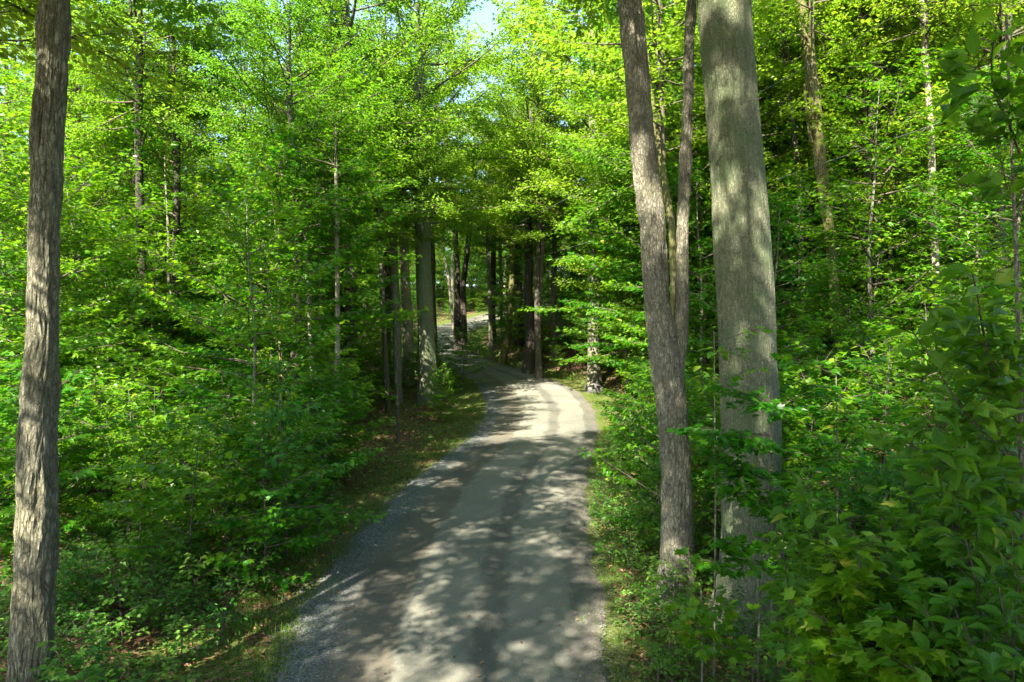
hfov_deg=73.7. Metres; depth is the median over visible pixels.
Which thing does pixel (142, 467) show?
sapling
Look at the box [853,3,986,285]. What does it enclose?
forest tree
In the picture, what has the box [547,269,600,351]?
young tree
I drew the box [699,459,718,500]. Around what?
seedling
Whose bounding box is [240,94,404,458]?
young tree
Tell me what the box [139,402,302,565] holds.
sapling
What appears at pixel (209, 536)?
seedling
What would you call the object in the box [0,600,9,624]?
seedling
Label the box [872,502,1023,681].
shrub
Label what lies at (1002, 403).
sapling
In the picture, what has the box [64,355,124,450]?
sapling
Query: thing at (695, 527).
seedling
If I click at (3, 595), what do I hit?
seedling
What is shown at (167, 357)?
sapling
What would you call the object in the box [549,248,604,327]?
young tree
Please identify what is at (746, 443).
sapling
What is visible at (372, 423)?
sapling
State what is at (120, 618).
seedling
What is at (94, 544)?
seedling
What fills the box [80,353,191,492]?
sapling
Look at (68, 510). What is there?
sapling
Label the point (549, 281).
young tree
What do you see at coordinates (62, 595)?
seedling
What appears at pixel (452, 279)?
forest tree
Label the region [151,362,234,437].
sapling
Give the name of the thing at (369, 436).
sapling
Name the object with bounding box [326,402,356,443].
sapling
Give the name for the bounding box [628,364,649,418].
sapling
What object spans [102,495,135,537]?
seedling
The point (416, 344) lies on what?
sapling
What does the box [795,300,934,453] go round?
sapling
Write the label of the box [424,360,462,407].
sapling
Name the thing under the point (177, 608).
seedling
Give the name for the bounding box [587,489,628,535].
seedling
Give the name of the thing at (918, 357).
sapling
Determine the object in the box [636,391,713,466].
sapling
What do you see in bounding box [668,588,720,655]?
seedling
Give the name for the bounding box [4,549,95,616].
seedling
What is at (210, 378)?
sapling
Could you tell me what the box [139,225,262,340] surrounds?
young tree
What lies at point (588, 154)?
forest tree
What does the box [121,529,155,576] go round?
seedling
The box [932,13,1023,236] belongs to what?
forest tree
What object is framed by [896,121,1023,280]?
young tree
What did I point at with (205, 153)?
forest tree
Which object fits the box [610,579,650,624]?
seedling
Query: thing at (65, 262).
young tree
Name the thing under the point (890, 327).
sapling
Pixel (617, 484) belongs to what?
seedling
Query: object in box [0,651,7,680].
seedling
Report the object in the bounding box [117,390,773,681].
grass
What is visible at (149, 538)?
seedling
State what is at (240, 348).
young tree
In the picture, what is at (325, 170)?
forest tree
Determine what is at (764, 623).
seedling
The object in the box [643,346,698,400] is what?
sapling
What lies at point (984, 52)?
forest tree
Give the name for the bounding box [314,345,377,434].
sapling
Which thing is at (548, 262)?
young tree
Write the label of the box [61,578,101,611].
seedling
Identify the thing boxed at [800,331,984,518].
sapling
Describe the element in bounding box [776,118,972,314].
young tree
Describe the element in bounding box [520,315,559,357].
sapling
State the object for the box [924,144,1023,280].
young tree
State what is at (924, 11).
forest tree
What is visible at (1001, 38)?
forest tree
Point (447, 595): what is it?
road
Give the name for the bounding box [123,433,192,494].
sapling
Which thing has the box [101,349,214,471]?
sapling
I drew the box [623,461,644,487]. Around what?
seedling
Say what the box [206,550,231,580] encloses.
seedling
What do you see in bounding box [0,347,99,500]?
sapling
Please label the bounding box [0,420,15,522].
sapling
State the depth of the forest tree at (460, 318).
64.76 m
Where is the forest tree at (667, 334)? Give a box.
[552,0,697,613]
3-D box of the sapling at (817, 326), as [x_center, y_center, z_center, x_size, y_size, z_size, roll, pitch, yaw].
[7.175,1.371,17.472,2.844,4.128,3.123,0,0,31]
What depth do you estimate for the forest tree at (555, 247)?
51.73 m
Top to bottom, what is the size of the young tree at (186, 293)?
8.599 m
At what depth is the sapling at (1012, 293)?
14.91 m
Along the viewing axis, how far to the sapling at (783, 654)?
6.47 m
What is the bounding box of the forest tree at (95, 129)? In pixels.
[64,0,293,379]
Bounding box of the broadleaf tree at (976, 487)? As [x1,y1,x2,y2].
[863,8,1023,586]
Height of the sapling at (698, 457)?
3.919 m
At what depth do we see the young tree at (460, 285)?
105.19 m
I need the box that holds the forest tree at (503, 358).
[462,96,569,363]
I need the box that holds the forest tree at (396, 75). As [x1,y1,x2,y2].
[223,0,465,348]
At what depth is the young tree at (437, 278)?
116.09 m
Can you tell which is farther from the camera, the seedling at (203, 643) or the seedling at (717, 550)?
the seedling at (717, 550)
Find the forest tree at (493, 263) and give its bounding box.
[444,99,547,345]
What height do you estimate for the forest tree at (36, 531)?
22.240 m
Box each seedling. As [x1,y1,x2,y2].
[0,547,63,593]
[0,562,12,604]
[0,579,11,598]
[0,579,11,617]
[0,585,10,626]
[0,599,9,648]
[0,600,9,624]
[0,607,8,681]
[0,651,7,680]
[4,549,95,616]
[10,528,85,574]
[11,628,137,681]
[28,632,121,681]
[35,652,116,681]
[50,667,106,681]
[54,603,88,642]
[55,557,95,615]
[55,565,87,623]
[55,578,82,620]
[55,603,118,661]
[57,533,107,584]
[57,554,115,612]
[58,546,100,593]
[59,545,141,620]
[60,523,99,554]
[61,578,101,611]
[65,632,117,677]
[66,528,119,565]
[71,539,142,595]
[73,595,118,630]
[73,648,137,681]
[76,575,156,644]
[81,533,112,561]
[96,656,126,681]
[99,567,136,599]
[100,513,145,551]
[101,523,155,582]
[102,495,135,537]
[109,521,150,569]
[110,553,143,585]
[110,560,191,631]
[117,542,181,609]
[120,552,170,595]
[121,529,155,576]
[122,529,185,592]
[123,513,172,562]
[123,524,204,591]
[130,651,201,681]
[132,579,179,620]
[135,536,207,602]
[143,582,205,632]
[148,495,185,526]
[153,552,183,586]
[154,535,204,593]
[155,611,216,666]
[158,570,193,612]
[158,606,191,641]
[165,510,205,537]
[165,515,212,555]
[167,551,227,610]
[183,495,215,525]
[184,520,217,555]
[188,539,229,589]
[188,582,220,611]
[191,574,255,644]
[195,495,235,537]
[203,544,224,568]
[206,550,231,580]
[215,535,283,597]
[218,557,256,589]
[219,527,252,558]
[228,502,262,537]
[244,542,277,571]
[254,498,301,535]
[267,527,295,554]
[271,507,311,550]
[281,485,317,506]
[283,477,316,505]
[319,481,351,515]
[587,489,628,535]
[589,467,613,494]
[589,503,626,538]
[590,461,626,491]
[591,485,606,505]
[592,429,621,459]
[592,523,629,562]
[597,439,617,460]
[598,443,623,470]
[599,452,622,471]
[601,441,632,465]
[602,484,647,528]
[604,488,642,523]
[609,529,658,587]
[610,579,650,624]
[612,431,638,460]
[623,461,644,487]
[624,453,650,483]
[624,485,657,526]
[624,581,677,641]
[631,499,658,539]
[631,637,682,681]
[632,481,654,500]
[632,554,700,621]
[634,575,693,621]
[634,612,701,677]
[635,552,657,589]
[638,481,661,513]
[648,551,659,588]
[660,561,708,611]
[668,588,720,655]
[693,488,720,527]
[693,493,716,530]
[693,506,720,556]
[695,520,716,550]
[697,524,720,549]
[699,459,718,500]
[699,542,719,569]
[700,560,716,584]
[705,584,761,653]
[708,517,720,551]
[724,637,785,681]
[749,606,792,664]
[758,649,800,681]
[786,478,834,523]
[812,478,842,499]
[812,491,859,537]
[834,506,877,551]
[852,520,876,532]
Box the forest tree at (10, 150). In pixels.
[0,87,27,239]
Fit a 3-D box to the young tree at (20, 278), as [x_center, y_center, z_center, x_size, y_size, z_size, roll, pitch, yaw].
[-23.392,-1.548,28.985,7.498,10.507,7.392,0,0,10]
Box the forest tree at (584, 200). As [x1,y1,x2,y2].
[526,31,710,403]
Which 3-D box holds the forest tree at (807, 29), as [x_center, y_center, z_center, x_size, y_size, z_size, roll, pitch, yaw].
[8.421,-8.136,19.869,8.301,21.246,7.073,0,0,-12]
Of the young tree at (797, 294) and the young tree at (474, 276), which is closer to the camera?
the young tree at (797, 294)
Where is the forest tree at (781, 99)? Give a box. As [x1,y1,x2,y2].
[655,0,878,239]
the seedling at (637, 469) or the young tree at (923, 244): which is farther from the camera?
the young tree at (923, 244)
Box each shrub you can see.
[761,464,918,676]
[770,524,979,681]
[790,483,1023,681]
[812,383,1021,601]
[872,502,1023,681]
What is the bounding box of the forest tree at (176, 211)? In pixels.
[68,0,280,399]
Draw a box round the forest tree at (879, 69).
[780,0,992,280]
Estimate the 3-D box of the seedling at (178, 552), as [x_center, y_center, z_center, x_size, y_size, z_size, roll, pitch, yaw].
[-5.459,3.653,11.005,1.155,1.109,0.944,0,0,-23]
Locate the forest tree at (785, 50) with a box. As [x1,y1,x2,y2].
[753,0,860,355]
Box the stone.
[584,383,603,392]
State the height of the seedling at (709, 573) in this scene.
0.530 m
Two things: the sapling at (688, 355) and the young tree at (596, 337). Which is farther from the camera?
the young tree at (596, 337)
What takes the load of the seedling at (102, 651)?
on the ground at (622, 663)
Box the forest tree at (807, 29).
[694,0,898,395]
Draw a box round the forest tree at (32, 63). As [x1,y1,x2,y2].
[0,0,182,326]
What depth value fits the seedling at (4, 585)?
10.07 m
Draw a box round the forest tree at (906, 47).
[752,0,1016,375]
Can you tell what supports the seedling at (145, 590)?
on the ground at (622, 663)
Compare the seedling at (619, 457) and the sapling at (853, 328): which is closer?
the sapling at (853, 328)
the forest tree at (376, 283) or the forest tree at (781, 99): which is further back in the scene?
the forest tree at (376, 283)
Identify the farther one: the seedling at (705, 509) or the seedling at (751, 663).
the seedling at (705, 509)
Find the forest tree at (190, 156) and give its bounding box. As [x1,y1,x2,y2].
[132,61,252,340]
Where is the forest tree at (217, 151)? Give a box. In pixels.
[156,65,273,271]
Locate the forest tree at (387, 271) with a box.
[310,0,471,378]
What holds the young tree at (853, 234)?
on the ground at (622, 663)
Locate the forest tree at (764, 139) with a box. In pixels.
[672,27,835,236]
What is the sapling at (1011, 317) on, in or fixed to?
on the ground at (622, 663)
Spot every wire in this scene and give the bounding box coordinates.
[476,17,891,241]
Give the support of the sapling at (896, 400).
on the ground at (622, 663)
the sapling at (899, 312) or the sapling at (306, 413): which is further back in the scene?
the sapling at (899, 312)
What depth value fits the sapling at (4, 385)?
19.60 m
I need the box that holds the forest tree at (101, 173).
[63,87,152,362]
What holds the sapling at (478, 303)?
on the ground at (622, 663)
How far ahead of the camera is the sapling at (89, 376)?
17.02 m
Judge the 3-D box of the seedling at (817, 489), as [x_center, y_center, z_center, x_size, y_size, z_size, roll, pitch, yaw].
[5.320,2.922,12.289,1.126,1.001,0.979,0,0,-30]
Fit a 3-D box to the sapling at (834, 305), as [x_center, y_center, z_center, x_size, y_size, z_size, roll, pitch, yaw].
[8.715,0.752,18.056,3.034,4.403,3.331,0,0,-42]
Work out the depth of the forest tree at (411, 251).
65.69 m
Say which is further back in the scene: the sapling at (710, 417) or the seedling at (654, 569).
the sapling at (710, 417)
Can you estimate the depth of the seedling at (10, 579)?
10.84 m
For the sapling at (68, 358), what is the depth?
23.36 m
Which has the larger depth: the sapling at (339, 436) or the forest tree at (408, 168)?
the forest tree at (408, 168)
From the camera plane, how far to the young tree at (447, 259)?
118.82 m
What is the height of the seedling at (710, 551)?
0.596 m
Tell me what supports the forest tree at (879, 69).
on the ground at (622, 663)
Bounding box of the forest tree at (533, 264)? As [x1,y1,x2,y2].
[497,235,561,325]
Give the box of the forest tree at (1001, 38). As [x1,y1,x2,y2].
[851,0,1023,303]
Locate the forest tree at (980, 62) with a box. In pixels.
[834,0,1023,260]
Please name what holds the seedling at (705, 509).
on the ground at (622, 663)
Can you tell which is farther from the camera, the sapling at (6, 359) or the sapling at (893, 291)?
the sapling at (893, 291)
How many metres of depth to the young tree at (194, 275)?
30.32 m
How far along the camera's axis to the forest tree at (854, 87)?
28.93 m
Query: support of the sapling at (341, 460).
on the ground at (622, 663)
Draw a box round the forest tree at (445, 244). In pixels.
[372,8,511,361]
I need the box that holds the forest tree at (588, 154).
[532,0,829,423]
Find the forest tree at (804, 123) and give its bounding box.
[691,0,930,308]
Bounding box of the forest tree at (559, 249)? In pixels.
[533,214,583,304]
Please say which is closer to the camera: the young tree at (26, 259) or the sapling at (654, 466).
the sapling at (654, 466)
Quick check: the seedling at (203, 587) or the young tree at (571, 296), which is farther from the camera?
the young tree at (571, 296)
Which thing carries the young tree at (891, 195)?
on the ground at (622, 663)
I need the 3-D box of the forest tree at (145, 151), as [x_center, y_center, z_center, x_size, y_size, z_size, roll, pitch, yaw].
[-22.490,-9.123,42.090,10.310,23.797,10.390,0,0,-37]
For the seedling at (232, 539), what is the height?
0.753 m
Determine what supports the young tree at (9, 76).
on the ground at (622, 663)
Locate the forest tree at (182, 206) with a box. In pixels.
[81,59,256,398]
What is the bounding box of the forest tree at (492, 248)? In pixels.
[454,83,573,350]
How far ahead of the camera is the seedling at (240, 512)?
14.10 m
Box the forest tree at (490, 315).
[439,127,519,358]
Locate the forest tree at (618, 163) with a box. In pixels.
[566,18,713,328]
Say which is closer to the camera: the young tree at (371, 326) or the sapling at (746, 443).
the sapling at (746, 443)
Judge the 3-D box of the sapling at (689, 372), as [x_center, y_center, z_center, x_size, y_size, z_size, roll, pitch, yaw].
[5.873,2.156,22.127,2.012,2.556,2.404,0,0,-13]
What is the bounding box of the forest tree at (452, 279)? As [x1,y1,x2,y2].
[440,180,480,309]
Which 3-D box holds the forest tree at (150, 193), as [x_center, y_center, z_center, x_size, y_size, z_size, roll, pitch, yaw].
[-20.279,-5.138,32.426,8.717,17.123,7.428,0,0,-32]
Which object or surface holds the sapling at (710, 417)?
on the ground at (622, 663)
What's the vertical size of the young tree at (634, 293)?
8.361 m
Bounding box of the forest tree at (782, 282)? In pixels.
[694,0,859,344]
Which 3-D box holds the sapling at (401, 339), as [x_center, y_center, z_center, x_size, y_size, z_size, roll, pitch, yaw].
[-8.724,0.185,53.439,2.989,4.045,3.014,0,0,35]
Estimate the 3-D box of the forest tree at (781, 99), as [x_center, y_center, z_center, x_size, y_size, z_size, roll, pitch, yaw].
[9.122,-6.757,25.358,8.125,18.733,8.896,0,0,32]
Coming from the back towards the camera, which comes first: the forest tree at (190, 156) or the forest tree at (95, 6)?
the forest tree at (190, 156)
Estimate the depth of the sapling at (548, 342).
51.98 m
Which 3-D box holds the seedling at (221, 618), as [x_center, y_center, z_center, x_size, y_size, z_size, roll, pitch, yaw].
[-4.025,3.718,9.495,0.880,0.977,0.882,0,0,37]
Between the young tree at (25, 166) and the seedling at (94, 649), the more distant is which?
the young tree at (25, 166)
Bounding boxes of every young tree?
[0,59,174,385]
[0,62,174,399]
[0,63,224,363]
[0,131,171,447]
[0,190,82,368]
[0,221,119,466]
[1,201,26,336]
[3,222,90,396]
[5,199,123,354]
[24,223,190,382]
[59,203,256,415]
[60,62,265,392]
[63,211,186,358]
[65,217,205,376]
[77,219,217,372]
[106,148,368,483]
[127,128,415,425]
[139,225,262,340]
[140,247,217,350]
[154,221,283,355]
[155,186,356,373]
[155,282,229,354]
[157,248,307,407]
[158,194,360,385]
[179,265,246,349]
[190,63,428,400]
[191,202,340,360]
[223,48,414,455]
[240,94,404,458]
[243,265,350,402]
[252,251,370,362]
[257,211,387,380]
[276,258,355,380]
[286,271,373,353]
[330,273,380,357]
[358,271,380,321]
[395,293,399,445]
[398,251,437,287]
[398,260,416,312]
[399,275,416,326]
[410,243,454,297]
[413,246,449,296]
[414,226,474,296]
[435,251,454,309]
[436,232,498,307]
[436,242,478,289]
[442,254,486,292]
[442,264,472,300]
[444,267,474,303]
[462,257,486,293]
[467,249,498,300]
[475,240,568,348]
[475,252,508,311]
[475,254,514,335]
[475,257,502,299]
[479,253,533,333]
[483,244,534,311]
[487,262,546,351]
[517,143,699,393]
[533,258,565,307]
[541,250,568,307]
[544,247,557,308]
[544,254,569,302]
[544,257,613,365]
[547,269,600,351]
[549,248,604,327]
[557,235,610,322]
[558,164,713,403]
[560,271,619,363]
[567,250,643,377]
[581,259,644,368]
[586,115,816,353]
[593,94,839,400]
[599,253,646,392]
[602,145,807,413]
[602,292,687,377]
[607,240,716,379]
[630,101,843,338]
[688,188,882,404]
[689,218,716,369]
[690,63,924,321]
[691,150,898,382]
[709,159,861,346]
[769,43,1023,405]
[772,161,904,305]
[776,71,1022,378]
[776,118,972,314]
[814,14,1022,299]
[818,170,902,293]
[820,97,1023,355]
[856,65,1023,372]
[873,185,967,291]
[874,64,1023,358]
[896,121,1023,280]
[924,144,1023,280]
[956,165,1023,264]
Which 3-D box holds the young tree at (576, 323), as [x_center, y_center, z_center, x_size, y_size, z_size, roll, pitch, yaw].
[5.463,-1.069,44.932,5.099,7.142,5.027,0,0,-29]
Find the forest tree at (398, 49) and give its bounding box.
[215,0,484,413]
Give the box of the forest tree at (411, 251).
[376,186,446,349]
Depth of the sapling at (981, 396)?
10.34 m
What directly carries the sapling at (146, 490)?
on the ground at (622, 663)
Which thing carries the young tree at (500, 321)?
on the ground at (622, 663)
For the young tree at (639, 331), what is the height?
12.366 m
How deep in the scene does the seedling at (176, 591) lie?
9.80 m
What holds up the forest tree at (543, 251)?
on the ground at (622, 663)
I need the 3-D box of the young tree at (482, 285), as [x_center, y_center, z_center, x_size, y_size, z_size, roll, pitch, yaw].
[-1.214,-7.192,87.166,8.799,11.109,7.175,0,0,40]
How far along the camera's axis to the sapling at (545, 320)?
62.87 m
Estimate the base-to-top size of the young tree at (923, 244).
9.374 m
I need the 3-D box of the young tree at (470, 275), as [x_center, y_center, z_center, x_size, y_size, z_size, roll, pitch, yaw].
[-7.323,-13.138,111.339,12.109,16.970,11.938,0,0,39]
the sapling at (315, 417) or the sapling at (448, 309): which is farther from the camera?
the sapling at (448, 309)
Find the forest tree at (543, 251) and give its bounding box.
[506,141,587,298]
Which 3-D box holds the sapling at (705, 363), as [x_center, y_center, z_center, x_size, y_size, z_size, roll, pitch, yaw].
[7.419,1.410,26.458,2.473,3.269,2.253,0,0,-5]
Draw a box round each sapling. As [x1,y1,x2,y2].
[0,339,140,547]
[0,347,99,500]
[0,355,23,401]
[0,372,73,556]
[0,403,125,538]
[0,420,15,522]
[0,427,62,577]
[0,432,14,516]
[58,363,155,501]
[58,364,124,462]
[58,373,198,533]
[58,377,176,527]
[58,399,124,511]
[59,353,124,446]
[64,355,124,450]
[67,341,136,405]
[69,441,189,559]
[72,378,223,523]
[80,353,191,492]
[95,378,183,500]
[96,379,261,594]
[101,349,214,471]
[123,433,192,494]
[130,358,194,416]
[132,367,311,518]
[138,343,183,393]
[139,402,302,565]
[146,386,194,452]
[150,342,261,435]
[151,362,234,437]
[153,330,216,386]
[155,409,212,484]
[169,418,263,536]
[170,408,244,484]
[190,382,348,538]
[191,364,276,461]
[192,349,279,429]
[192,410,343,592]
[194,353,387,559]
[207,391,306,514]
[226,347,287,423]
[231,370,312,483]
[238,386,337,504]
[248,419,303,481]
[262,362,368,494]
[263,360,388,483]
[270,346,396,462]
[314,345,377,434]
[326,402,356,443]
[357,335,392,390]
[357,341,401,405]
[357,346,372,376]
[369,328,392,355]
[373,356,406,386]
[375,351,403,378]
[379,322,417,357]
[392,356,417,388]
[402,328,444,374]
[404,332,448,379]
[421,374,458,421]
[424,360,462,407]
[436,342,453,372]
[441,326,493,390]
[442,300,453,317]
[467,319,488,350]
[474,296,485,310]
[485,331,499,344]
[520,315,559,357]
[541,305,550,331]
[542,336,558,357]
[542,344,568,372]
[558,325,579,348]
[575,360,720,533]
[600,335,612,370]
[600,354,610,379]
[600,354,717,516]
[603,356,655,442]
[617,413,658,491]
[622,374,655,424]
[624,463,708,560]
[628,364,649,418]
[630,373,717,480]
[631,381,654,430]
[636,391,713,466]
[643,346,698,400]
[649,585,760,681]
[665,378,848,678]
[672,530,805,681]
[684,311,719,426]
[684,338,717,403]
[686,366,802,484]
[686,369,718,423]
[687,369,834,552]
[689,326,774,676]
[689,384,720,462]
[694,315,718,373]
[717,380,823,506]
[754,428,908,580]
[757,567,839,669]
[769,352,914,538]
[775,291,832,354]
[776,314,825,377]
[776,314,864,466]
[776,315,851,441]
[778,332,875,530]
[781,363,830,435]
[782,397,852,479]
[787,287,916,425]
[788,294,875,379]
[792,443,910,556]
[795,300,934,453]
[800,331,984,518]
[821,307,864,357]
[825,292,909,376]
[829,290,1023,470]
[848,262,946,376]
[857,330,920,393]
[862,264,921,324]
[865,389,959,479]
[878,251,945,350]
[885,270,1023,407]
[909,302,956,369]
[925,303,1014,388]
[931,267,1023,363]
[939,338,1023,420]
[943,238,1023,295]
[955,366,1023,474]
[959,240,1023,349]
[974,294,1023,456]
[976,267,1023,413]
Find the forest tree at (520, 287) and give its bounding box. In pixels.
[473,104,558,348]
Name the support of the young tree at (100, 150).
on the ground at (622, 663)
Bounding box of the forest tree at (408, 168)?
[315,56,459,411]
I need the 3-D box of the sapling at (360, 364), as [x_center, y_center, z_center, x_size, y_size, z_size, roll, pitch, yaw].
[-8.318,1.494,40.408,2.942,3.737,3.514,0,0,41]
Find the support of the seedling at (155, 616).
on the ground at (622, 663)
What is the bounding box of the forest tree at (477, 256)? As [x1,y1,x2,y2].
[462,232,497,267]
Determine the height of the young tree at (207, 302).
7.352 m
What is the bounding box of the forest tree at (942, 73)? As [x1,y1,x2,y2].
[884,0,1015,261]
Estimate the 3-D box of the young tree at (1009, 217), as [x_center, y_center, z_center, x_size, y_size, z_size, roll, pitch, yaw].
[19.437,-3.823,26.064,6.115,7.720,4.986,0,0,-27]
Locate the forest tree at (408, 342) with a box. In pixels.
[371,55,485,385]
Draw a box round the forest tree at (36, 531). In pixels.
[6,0,247,681]
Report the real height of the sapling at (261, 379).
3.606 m
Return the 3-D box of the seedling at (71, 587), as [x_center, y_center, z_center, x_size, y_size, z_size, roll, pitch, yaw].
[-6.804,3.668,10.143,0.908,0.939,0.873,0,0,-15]
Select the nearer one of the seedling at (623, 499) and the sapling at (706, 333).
the seedling at (623, 499)
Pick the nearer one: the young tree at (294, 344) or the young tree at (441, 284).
the young tree at (294, 344)
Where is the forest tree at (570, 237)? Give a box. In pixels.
[545,121,602,312]
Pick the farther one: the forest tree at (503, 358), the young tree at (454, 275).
the young tree at (454, 275)
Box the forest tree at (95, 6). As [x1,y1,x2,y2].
[0,0,180,38]
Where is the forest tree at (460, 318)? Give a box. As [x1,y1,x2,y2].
[429,112,486,349]
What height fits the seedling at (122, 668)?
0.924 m
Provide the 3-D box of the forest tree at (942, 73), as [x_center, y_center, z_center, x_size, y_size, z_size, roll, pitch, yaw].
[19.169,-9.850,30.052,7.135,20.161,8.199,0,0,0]
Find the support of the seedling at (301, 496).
on the ground at (622, 663)
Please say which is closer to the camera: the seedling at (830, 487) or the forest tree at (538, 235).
the seedling at (830, 487)
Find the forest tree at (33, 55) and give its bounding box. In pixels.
[0,44,121,263]
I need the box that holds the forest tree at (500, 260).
[464,167,509,340]
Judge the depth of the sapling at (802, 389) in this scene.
18.59 m
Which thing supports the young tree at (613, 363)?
on the ground at (622, 663)
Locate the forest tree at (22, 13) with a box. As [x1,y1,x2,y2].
[0,0,191,107]
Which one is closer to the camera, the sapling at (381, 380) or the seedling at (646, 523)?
the seedling at (646, 523)
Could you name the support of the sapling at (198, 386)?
on the ground at (622, 663)
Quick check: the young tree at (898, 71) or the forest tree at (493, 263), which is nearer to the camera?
the young tree at (898, 71)
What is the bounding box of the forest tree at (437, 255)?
[378,180,462,280]
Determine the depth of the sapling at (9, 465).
14.99 m
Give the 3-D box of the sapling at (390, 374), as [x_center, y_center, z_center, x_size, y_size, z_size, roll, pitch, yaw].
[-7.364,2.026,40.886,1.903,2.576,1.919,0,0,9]
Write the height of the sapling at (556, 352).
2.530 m
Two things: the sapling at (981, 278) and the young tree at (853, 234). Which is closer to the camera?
the sapling at (981, 278)
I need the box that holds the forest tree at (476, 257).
[452,172,509,265]
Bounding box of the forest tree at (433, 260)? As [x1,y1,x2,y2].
[368,0,520,367]
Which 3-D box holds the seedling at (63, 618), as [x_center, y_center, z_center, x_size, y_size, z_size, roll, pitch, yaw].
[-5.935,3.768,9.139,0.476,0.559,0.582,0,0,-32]
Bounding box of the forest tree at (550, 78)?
[506,0,795,254]
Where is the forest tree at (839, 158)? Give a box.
[766,69,853,288]
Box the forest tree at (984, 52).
[908,3,1023,214]
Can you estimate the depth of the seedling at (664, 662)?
8.14 m
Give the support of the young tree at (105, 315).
on the ground at (622, 663)
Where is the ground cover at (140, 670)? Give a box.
[0,290,1023,681]
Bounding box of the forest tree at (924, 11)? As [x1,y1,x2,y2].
[801,0,1023,380]
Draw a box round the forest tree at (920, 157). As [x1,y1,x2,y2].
[834,33,1020,249]
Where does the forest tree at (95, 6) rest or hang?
on the ground at (622, 663)
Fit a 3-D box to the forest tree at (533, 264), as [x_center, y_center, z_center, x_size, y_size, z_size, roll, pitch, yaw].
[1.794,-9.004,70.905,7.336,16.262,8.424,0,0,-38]
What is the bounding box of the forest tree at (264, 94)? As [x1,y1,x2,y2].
[164,0,425,397]
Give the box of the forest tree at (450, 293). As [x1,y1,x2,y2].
[435,170,464,334]
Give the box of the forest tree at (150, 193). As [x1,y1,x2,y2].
[0,80,171,271]
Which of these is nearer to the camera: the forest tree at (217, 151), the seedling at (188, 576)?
the seedling at (188, 576)
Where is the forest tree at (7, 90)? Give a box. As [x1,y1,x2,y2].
[0,5,148,320]
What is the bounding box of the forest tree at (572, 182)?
[546,79,586,326]
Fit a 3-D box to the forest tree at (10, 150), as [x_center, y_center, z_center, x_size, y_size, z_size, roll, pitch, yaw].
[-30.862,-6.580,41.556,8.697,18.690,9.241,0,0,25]
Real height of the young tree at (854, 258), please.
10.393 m
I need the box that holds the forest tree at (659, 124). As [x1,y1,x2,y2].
[531,0,776,317]
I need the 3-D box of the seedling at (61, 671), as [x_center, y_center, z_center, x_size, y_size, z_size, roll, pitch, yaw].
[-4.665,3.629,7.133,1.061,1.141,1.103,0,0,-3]
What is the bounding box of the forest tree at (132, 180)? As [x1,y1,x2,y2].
[61,7,219,299]
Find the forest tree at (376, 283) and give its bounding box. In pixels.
[358,191,414,357]
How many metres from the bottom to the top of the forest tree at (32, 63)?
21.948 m
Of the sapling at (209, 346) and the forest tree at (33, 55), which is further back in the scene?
the forest tree at (33, 55)
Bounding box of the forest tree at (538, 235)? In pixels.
[457,0,609,377]
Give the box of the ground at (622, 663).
[0,287,1018,681]
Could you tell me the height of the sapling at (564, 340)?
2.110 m
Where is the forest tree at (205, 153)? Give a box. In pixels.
[143,4,313,339]
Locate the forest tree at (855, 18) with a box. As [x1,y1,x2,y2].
[785,0,979,346]
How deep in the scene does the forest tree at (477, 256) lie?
111.22 m
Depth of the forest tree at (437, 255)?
78.41 m
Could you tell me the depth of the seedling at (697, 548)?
12.64 m
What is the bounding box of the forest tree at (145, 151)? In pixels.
[64,10,213,261]
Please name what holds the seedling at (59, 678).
on the ground at (622, 663)
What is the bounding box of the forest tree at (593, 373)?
[452,0,699,386]
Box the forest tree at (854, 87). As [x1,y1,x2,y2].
[754,4,916,289]
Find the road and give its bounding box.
[274,290,608,681]
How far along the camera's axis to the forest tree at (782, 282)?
27.46 m
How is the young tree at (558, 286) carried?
on the ground at (622, 663)
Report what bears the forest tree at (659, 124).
on the ground at (622, 663)
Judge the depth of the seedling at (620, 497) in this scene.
14.67 m
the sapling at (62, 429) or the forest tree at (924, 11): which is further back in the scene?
the forest tree at (924, 11)
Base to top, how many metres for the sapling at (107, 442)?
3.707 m
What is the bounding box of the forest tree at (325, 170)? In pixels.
[223,38,414,355]
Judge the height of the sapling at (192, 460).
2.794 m
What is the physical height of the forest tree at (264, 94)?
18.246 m
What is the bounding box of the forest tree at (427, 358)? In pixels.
[298,0,550,405]
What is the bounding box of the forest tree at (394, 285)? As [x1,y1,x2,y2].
[345,51,456,403]
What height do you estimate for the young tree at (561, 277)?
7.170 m
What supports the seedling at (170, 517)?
on the ground at (622, 663)
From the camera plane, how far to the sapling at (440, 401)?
30.48 m
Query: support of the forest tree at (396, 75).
on the ground at (622, 663)
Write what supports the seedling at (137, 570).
on the ground at (622, 663)
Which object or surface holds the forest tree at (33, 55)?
on the ground at (622, 663)
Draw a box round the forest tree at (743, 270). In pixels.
[570,0,789,636]
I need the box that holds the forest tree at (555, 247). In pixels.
[483,66,627,361]
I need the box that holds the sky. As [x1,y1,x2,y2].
[0,0,859,285]
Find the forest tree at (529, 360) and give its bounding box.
[444,0,605,373]
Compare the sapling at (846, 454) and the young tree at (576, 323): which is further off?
the young tree at (576, 323)
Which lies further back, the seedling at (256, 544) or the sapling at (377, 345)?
the sapling at (377, 345)
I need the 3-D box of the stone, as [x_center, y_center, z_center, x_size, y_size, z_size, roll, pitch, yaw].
[4.841,2.877,39.993,1.186,0.854,0.956,0,0,0]
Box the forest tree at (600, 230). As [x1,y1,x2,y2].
[556,80,630,348]

